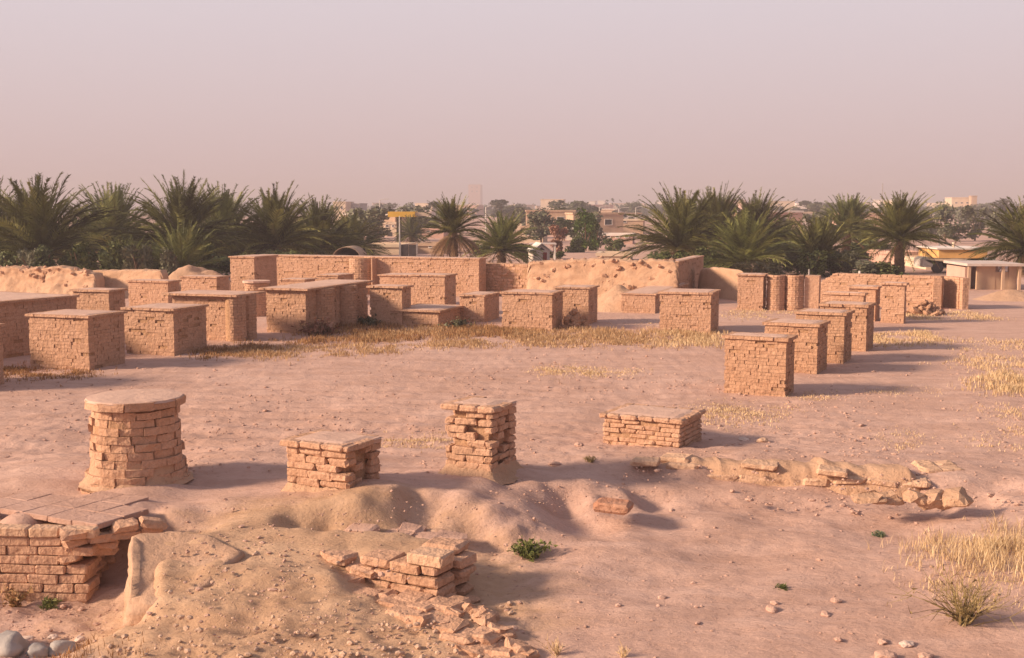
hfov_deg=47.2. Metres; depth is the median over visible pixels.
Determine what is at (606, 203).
woods
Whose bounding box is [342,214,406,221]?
town house
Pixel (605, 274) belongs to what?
mud brick wall
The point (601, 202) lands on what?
house
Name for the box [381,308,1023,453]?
dry grass
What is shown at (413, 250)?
metal gate
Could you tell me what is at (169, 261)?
palm shrub
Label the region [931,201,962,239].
broadleaf tree
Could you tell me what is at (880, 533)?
green weed
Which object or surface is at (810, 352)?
brick pillar
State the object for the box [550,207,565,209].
town tree
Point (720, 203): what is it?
date palm
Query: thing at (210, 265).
palm shrub
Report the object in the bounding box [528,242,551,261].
white shed
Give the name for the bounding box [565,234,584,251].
broadleaf tree
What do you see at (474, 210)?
tree
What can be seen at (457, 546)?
loose brick
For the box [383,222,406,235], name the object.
house
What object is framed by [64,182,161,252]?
date palm
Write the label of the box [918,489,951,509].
mud lump
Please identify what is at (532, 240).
house
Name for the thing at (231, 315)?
fluted brick block
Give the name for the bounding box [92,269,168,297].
mud brick wall
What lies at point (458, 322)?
scrub bush
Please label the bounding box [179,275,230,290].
brick block
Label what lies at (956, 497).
mud lump
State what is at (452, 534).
fallen brick
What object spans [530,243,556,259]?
flat canopy
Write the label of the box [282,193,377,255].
date palm
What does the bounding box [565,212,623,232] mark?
town house
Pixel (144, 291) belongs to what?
brick block
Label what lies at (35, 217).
date palm
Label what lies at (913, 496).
mud lump
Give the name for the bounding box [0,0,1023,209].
sky
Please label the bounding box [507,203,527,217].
tree
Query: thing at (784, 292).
fluted brick block
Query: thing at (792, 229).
date palm
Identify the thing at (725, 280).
mud brick wall
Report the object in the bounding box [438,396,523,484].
brick pillar
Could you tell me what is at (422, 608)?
brick rubble heap
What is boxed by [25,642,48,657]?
stone
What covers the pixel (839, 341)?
brick pillar
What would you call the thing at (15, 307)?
brick wall
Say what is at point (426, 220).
town tree
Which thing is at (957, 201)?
apartment building
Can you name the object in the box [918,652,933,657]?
stone
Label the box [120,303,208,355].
brick block
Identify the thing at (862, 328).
brick pillar
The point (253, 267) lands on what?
brick block
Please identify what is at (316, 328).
scrub bush
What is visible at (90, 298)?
brick block
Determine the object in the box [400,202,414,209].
tree
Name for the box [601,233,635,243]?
house
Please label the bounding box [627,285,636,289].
brick
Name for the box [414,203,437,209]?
house
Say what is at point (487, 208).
tree
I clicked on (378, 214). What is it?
town tree
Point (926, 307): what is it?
brick rubble heap
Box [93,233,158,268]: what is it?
date palm
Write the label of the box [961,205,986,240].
broadleaf tree
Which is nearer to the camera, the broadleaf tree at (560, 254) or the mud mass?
the mud mass
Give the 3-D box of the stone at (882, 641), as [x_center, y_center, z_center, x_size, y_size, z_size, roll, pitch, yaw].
[3.605,3.039,11.407,0.104,0.052,0.124,0,6,0]
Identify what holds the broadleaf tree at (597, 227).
on the ground at (666, 546)
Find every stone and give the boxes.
[0,630,28,657]
[22,636,34,640]
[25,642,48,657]
[47,634,58,639]
[48,640,76,655]
[74,635,84,642]
[548,461,560,465]
[574,442,583,446]
[738,437,749,440]
[756,437,768,442]
[766,604,777,612]
[820,610,829,616]
[830,598,841,602]
[834,637,842,641]
[874,650,897,657]
[878,638,887,644]
[899,640,913,647]
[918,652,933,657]
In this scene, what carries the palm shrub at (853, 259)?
on the ground at (666, 546)
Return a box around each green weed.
[37,595,62,610]
[507,536,557,561]
[774,583,787,590]
[871,530,885,537]
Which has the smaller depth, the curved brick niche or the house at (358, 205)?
the curved brick niche
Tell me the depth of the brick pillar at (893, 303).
38.16 m
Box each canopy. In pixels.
[388,212,431,241]
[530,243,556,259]
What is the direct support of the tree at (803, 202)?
on the ground at (666, 546)
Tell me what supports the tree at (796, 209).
on the ground at (666, 546)
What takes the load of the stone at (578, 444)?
on the ground at (666, 546)
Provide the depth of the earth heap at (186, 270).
50.83 m
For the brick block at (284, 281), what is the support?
on the ground at (666, 546)
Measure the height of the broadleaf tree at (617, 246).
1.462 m
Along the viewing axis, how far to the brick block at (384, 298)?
37.48 m
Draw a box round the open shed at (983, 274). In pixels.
[943,260,1023,289]
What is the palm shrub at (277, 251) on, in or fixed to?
on the ground at (666, 546)
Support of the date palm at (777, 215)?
on the ground at (666, 546)
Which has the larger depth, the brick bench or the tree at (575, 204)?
the tree at (575, 204)
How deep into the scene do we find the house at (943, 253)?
72.79 m
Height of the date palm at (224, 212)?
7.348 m
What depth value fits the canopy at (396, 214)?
131.56 m
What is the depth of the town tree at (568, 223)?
136.79 m
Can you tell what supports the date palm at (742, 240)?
on the ground at (666, 546)
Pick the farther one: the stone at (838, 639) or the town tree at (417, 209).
the town tree at (417, 209)
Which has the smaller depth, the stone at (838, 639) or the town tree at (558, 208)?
the stone at (838, 639)
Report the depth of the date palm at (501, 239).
77.30 m
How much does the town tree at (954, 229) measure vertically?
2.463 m
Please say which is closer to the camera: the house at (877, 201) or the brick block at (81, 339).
the brick block at (81, 339)
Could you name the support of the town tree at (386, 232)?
on the ground at (666, 546)
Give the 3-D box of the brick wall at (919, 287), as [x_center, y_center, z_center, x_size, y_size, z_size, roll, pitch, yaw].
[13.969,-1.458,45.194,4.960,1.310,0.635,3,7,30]
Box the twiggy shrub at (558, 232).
[549,224,567,251]
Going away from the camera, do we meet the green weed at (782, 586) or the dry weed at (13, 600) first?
the green weed at (782, 586)
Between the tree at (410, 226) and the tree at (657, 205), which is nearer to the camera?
the tree at (410, 226)
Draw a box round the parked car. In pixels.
[914,256,992,272]
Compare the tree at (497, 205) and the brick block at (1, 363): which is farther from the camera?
the tree at (497, 205)
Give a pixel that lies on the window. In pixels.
(606, 221)
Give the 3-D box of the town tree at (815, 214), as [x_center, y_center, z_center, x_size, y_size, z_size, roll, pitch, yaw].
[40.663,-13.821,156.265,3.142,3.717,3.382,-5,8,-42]
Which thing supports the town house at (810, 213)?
on the ground at (666, 546)
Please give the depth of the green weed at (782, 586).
12.87 m
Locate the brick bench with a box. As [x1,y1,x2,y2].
[389,304,462,326]
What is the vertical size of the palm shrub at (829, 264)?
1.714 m
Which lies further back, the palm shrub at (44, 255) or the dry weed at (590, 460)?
the palm shrub at (44, 255)
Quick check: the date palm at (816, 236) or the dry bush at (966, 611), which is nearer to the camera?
the dry bush at (966, 611)
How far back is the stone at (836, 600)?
12.44 m
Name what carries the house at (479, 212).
on the ground at (666, 546)
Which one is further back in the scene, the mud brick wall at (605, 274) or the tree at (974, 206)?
the tree at (974, 206)
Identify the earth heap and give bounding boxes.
[169,265,230,290]
[597,284,629,312]
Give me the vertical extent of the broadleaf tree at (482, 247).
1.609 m
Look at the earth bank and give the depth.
47.71 m
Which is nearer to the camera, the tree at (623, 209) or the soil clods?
the soil clods
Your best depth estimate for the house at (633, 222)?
174.30 m
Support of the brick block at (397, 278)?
on the ground at (666, 546)
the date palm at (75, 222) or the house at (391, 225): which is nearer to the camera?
the date palm at (75, 222)
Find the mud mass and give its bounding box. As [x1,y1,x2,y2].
[123,531,244,626]
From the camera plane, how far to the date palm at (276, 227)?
70.97 m
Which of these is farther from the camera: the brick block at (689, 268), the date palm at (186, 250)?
the date palm at (186, 250)
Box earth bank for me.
[973,289,1023,301]
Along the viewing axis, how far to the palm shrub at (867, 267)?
61.78 m
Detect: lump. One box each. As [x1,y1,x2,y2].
[850,490,887,504]
[878,490,903,505]
[900,490,926,504]
[911,460,964,472]
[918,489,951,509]
[941,487,973,506]
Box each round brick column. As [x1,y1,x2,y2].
[78,389,193,493]
[242,280,269,316]
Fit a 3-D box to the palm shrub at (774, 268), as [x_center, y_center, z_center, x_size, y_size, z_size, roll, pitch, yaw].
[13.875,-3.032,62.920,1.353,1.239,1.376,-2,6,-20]
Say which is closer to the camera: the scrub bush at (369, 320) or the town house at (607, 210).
the scrub bush at (369, 320)
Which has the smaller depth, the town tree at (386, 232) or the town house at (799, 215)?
the town tree at (386, 232)
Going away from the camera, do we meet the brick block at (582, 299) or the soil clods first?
the soil clods
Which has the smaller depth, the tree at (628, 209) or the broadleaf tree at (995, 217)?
the broadleaf tree at (995, 217)
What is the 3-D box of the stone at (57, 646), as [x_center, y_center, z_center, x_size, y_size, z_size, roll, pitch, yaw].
[-4.727,3.370,12.336,0.300,0.200,0.266,-6,8,-45]
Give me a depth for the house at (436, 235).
149.49 m
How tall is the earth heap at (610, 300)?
0.980 m
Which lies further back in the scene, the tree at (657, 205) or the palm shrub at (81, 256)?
the tree at (657, 205)
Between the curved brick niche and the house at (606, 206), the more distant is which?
the house at (606, 206)
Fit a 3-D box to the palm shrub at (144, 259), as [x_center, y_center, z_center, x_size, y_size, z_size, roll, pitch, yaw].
[-19.377,-3.305,60.622,1.720,2.252,1.403,-2,6,-21]
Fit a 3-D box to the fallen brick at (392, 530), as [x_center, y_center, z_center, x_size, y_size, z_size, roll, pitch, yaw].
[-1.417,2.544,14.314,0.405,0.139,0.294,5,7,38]
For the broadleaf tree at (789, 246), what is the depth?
88.70 m
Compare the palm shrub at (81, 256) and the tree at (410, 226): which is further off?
the tree at (410, 226)
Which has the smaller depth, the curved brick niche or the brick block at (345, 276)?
the curved brick niche
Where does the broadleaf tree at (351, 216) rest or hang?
on the ground at (666, 546)
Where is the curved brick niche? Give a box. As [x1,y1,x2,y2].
[932,276,968,309]
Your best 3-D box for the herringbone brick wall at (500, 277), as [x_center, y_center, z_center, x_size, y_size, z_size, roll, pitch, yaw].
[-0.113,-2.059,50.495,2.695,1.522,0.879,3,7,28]
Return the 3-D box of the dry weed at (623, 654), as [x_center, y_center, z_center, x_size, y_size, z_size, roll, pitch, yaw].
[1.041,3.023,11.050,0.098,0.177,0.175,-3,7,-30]
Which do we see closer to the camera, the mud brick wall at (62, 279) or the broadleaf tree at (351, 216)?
the mud brick wall at (62, 279)
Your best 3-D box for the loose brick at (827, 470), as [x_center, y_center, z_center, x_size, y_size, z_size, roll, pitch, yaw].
[4.501,1.989,16.483,0.425,0.114,0.316,2,6,21]
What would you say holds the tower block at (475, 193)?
on the ground at (666, 546)
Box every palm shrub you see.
[0,250,30,266]
[16,247,38,266]
[33,244,55,266]
[57,250,71,265]
[62,241,99,269]
[93,249,109,269]
[105,241,128,269]
[119,243,153,268]
[151,243,162,268]
[159,247,182,275]
[191,243,217,270]
[196,249,221,271]
[212,256,230,274]
[266,249,300,253]
[647,252,660,258]
[658,249,689,259]
[693,246,728,267]
[731,261,771,274]
[767,261,784,274]
[783,248,807,274]
[795,248,828,274]
[823,251,845,274]
[836,249,860,272]
[852,259,881,273]
[873,261,908,274]
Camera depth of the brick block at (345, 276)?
46.17 m
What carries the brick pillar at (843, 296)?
on the ground at (666, 546)
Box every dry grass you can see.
[3,320,546,386]
[34,615,148,657]
[188,324,724,363]
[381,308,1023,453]
[866,510,1023,624]
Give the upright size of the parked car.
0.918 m
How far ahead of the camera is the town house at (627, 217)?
247.82 m
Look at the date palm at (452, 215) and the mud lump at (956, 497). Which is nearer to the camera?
the mud lump at (956, 497)
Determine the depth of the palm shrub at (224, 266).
63.28 m
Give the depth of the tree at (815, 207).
259.76 m
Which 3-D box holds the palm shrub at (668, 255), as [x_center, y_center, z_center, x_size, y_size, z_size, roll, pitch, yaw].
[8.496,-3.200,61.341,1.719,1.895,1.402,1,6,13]
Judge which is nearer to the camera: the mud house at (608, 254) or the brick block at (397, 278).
the brick block at (397, 278)
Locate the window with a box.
[604,219,612,224]
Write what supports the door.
in the white shed at (546, 250)
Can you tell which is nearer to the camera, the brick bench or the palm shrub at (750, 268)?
the brick bench
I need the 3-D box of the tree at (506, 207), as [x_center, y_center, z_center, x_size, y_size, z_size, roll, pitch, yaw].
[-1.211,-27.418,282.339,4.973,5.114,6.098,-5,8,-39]
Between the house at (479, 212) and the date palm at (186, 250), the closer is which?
the date palm at (186, 250)
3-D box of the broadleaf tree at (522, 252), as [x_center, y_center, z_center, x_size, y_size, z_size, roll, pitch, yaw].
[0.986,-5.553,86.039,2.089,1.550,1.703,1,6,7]
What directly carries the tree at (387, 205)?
on the ground at (666, 546)
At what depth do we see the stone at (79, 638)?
12.49 m
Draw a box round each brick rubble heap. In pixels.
[320,550,539,657]
[558,308,591,328]
[906,300,944,315]
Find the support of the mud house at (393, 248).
on the ground at (666, 546)
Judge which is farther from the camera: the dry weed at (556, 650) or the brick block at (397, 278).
the brick block at (397, 278)
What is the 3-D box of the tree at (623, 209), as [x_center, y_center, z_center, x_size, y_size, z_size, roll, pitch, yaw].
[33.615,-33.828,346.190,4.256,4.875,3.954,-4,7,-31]
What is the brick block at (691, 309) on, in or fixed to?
on the ground at (666, 546)
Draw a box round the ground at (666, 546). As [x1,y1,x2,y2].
[0,210,1023,657]
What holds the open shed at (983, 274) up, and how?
on the ground at (666, 546)
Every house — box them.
[333,202,353,219]
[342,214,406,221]
[351,203,367,212]
[363,242,415,254]
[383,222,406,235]
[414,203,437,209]
[418,242,448,253]
[422,228,447,237]
[459,205,483,217]
[516,231,546,242]
[525,210,575,234]
[540,199,565,209]
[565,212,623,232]
[591,205,612,208]
[596,251,633,260]
[598,200,605,204]
[601,209,617,211]
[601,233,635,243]
[623,219,644,233]
[624,213,641,218]
[735,211,803,232]
[770,201,794,210]
[802,212,812,225]
[832,213,883,234]
[867,249,918,263]
[873,200,891,208]
[904,242,986,269]
[927,203,944,215]
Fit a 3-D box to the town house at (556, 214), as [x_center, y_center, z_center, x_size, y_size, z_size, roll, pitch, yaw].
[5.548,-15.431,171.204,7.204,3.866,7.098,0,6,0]
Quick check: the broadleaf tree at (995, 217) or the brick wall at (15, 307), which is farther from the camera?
the broadleaf tree at (995, 217)
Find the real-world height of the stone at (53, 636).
0.058 m
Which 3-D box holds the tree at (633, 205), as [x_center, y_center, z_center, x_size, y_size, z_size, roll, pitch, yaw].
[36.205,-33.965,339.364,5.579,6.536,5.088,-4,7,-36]
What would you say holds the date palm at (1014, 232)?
on the ground at (666, 546)
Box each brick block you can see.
[0,323,4,384]
[25,309,127,369]
[69,287,127,338]
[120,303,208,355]
[126,279,181,305]
[161,290,265,341]
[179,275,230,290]
[228,254,277,290]
[258,279,373,333]
[277,278,316,284]
[315,273,354,280]
[366,284,413,325]
[377,273,416,304]
[410,273,457,304]
[458,291,499,321]
[500,289,564,330]
[553,284,599,323]
[599,403,705,447]
[620,283,689,312]
[658,288,720,333]
[675,255,703,288]
[736,273,820,310]
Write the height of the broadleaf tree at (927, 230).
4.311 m
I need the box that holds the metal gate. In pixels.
[399,243,417,255]
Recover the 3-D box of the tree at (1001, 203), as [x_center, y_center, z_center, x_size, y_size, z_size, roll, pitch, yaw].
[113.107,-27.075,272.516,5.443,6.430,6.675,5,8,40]
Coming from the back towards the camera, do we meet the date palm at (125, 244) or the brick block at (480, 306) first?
the date palm at (125, 244)
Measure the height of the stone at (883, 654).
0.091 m
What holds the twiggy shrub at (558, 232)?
on the ground at (666, 546)
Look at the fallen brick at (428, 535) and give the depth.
14.27 m
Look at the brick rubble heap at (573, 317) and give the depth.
36.37 m
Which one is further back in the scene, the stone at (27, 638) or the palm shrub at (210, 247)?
the palm shrub at (210, 247)
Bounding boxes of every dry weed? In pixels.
[0,581,33,606]
[535,635,565,657]
[583,456,596,462]
[615,639,629,657]
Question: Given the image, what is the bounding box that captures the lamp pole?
[399,216,399,255]
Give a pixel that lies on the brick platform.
(70, 556)
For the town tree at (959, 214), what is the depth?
235.09 m
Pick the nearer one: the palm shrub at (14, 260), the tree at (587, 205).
the palm shrub at (14, 260)
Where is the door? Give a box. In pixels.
[543,252,546,259]
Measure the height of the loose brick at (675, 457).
0.118 m
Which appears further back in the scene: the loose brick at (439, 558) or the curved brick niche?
the curved brick niche
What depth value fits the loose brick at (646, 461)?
16.97 m
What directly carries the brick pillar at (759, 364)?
on the ground at (666, 546)
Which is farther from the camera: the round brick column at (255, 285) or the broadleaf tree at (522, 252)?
the broadleaf tree at (522, 252)
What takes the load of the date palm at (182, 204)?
on the ground at (666, 546)
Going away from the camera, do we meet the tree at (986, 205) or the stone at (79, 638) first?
the stone at (79, 638)
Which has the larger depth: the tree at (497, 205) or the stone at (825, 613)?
the tree at (497, 205)
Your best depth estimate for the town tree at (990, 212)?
207.98 m
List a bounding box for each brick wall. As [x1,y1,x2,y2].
[0,265,105,294]
[0,291,79,358]
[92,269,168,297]
[258,254,486,295]
[345,549,476,596]
[485,263,528,295]
[526,256,678,297]
[697,267,742,299]
[820,273,943,307]
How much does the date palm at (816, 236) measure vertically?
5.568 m
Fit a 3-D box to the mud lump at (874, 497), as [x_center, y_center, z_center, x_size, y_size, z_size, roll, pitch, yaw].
[4.638,2.187,15.240,0.450,0.171,0.270,0,6,0]
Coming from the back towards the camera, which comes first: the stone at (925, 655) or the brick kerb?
the brick kerb
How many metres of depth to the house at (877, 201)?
543.63 m
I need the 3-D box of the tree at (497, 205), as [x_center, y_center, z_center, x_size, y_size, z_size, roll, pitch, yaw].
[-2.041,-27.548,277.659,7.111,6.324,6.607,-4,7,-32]
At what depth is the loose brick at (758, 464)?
16.79 m
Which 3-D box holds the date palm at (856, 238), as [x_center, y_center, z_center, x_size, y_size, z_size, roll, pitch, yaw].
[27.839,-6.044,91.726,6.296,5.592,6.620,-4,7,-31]
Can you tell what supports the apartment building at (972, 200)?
on the ground at (666, 546)
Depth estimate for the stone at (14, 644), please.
12.18 m
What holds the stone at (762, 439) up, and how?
on the ground at (666, 546)
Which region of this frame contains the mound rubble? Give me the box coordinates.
[98,549,513,657]
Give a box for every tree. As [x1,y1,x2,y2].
[334,214,361,227]
[346,206,395,236]
[364,219,391,238]
[374,202,397,212]
[396,205,430,224]
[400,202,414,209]
[417,216,437,233]
[427,201,449,216]
[465,208,477,215]
[471,244,492,255]
[484,205,491,213]
[486,208,495,217]
[489,199,515,216]
[502,205,514,219]
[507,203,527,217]
[514,207,533,225]
[514,243,530,258]
[523,207,555,242]
[547,200,586,211]
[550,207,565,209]
[550,251,565,258]
[553,217,578,240]
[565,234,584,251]
[572,207,599,250]
[582,210,603,235]
[583,202,596,208]
[584,207,600,211]
[589,219,606,248]
[602,238,625,250]
[620,206,629,212]
[625,202,639,212]
[629,200,644,213]
[647,203,663,217]
[764,239,800,257]
[790,207,800,210]
[798,200,822,211]
[802,212,825,225]
[805,201,833,211]
[850,240,891,258]
[916,210,940,237]
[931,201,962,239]
[945,224,966,243]
[954,204,979,218]
[955,209,978,224]
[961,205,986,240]
[977,206,1002,227]
[978,203,997,210]
[986,210,1015,237]
[990,198,1012,211]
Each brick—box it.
[344,523,380,531]
[385,528,413,535]
[396,521,426,533]
[407,546,453,568]
[413,532,445,538]
[422,537,469,554]
[438,530,466,539]
[593,497,633,514]
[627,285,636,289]
[630,457,660,466]
[660,453,693,462]
[741,458,778,470]
[816,464,848,477]
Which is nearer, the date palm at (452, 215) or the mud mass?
the mud mass
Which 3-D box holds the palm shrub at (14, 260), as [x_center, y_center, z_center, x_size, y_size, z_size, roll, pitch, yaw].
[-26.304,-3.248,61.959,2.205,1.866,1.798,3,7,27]
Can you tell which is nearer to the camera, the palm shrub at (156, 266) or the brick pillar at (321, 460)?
the brick pillar at (321, 460)
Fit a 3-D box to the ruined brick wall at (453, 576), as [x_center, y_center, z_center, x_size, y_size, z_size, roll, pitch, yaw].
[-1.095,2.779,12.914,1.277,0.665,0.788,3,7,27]
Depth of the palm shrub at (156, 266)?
64.37 m
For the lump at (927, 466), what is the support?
on the ground at (666, 546)
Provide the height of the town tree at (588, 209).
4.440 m
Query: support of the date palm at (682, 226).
on the ground at (666, 546)
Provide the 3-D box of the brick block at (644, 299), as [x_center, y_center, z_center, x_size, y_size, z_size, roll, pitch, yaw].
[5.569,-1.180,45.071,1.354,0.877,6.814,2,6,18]
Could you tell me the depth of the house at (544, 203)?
500.19 m
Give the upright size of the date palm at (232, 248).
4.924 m
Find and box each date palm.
[0,171,140,269]
[0,175,64,265]
[54,201,97,259]
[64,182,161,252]
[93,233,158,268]
[104,169,250,265]
[130,219,229,274]
[194,180,261,247]
[210,218,263,256]
[215,179,342,255]
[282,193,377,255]
[329,209,391,255]
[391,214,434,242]
[415,192,489,256]
[462,210,544,263]
[610,181,731,259]
[666,181,778,253]
[691,208,809,273]
[730,187,814,260]
[767,210,873,276]
[772,212,808,249]
[804,193,883,255]
[837,222,907,252]
[843,190,964,272]
[958,195,1023,276]
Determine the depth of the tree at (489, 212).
421.10 m
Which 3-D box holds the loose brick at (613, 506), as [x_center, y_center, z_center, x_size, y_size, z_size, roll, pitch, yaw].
[1.312,2.296,15.207,0.481,0.145,0.349,2,6,20]
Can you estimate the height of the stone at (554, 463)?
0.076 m
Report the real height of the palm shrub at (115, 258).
2.396 m
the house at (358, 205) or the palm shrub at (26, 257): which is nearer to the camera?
the palm shrub at (26, 257)
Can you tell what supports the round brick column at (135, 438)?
on the ground at (666, 546)
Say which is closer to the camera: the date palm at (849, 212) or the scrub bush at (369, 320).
the scrub bush at (369, 320)
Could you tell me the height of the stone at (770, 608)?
0.074 m
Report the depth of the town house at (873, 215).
163.92 m
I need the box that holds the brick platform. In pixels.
[0,490,167,603]
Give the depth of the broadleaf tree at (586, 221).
104.36 m
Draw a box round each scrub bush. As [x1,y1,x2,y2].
[291,317,344,336]
[358,313,381,325]
[438,316,475,327]
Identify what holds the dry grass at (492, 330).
on the ground at (666, 546)
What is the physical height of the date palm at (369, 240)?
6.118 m
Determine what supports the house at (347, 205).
on the ground at (666, 546)
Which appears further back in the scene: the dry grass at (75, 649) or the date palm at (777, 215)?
the date palm at (777, 215)
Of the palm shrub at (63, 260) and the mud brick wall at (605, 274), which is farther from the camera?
the palm shrub at (63, 260)
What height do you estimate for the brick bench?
0.699 m
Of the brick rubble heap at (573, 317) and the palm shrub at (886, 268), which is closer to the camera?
the brick rubble heap at (573, 317)
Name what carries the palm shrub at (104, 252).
on the ground at (666, 546)
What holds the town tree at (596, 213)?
on the ground at (666, 546)
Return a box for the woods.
[56,194,1023,216]
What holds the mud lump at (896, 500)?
on the ground at (666, 546)
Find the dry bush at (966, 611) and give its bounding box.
[888,551,1023,629]
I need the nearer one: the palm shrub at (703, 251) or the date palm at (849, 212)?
the palm shrub at (703, 251)
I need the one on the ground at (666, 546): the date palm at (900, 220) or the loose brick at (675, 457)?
the date palm at (900, 220)
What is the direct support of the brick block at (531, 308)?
on the ground at (666, 546)
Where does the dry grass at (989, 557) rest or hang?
on the ground at (666, 546)
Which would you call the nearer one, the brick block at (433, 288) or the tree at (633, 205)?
the brick block at (433, 288)
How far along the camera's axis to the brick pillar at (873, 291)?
38.87 m
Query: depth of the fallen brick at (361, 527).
14.26 m
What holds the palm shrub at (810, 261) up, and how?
on the ground at (666, 546)
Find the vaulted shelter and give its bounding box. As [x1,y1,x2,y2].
[333,245,366,255]
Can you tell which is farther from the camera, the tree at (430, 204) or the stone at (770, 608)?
the tree at (430, 204)
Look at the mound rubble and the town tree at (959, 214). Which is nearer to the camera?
the mound rubble
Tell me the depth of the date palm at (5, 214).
71.86 m
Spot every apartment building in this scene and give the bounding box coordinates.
[945,197,968,211]
[969,196,976,207]
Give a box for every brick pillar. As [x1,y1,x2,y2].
[279,429,383,492]
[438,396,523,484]
[722,332,797,396]
[762,318,830,373]
[794,308,854,363]
[819,301,876,350]
[821,291,867,301]
[846,285,881,320]
[879,281,908,323]
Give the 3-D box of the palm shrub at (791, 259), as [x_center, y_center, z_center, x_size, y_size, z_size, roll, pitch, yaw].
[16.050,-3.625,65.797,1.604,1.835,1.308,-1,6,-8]
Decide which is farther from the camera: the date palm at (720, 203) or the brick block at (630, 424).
the date palm at (720, 203)
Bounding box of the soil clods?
[0,340,1023,657]
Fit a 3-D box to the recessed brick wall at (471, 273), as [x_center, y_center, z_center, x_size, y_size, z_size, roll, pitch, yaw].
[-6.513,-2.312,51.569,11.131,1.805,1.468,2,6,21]
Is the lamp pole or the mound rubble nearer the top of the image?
the lamp pole
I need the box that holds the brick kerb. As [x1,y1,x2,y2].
[661,455,930,496]
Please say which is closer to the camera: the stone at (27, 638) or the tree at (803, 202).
the stone at (27, 638)
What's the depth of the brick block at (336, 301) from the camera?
35.49 m
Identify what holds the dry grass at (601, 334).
on the ground at (666, 546)
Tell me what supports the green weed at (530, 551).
on the ground at (666, 546)
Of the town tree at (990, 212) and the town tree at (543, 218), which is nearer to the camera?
the town tree at (543, 218)
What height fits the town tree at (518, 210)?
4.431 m
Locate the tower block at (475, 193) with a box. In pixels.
[468,184,481,203]
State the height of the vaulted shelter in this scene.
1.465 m
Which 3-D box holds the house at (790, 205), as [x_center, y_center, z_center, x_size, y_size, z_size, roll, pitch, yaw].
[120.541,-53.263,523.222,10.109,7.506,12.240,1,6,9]
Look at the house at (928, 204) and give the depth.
618.88 m
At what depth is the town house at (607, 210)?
316.90 m
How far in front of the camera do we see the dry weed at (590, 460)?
17.39 m
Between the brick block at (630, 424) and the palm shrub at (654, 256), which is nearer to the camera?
the brick block at (630, 424)
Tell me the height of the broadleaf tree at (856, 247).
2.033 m
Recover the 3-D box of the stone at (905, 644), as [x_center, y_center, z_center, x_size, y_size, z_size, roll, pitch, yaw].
[3.812,3.040,11.322,0.156,0.071,0.145,0,6,0]
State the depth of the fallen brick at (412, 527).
14.52 m
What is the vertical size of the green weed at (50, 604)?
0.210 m
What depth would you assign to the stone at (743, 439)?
19.18 m

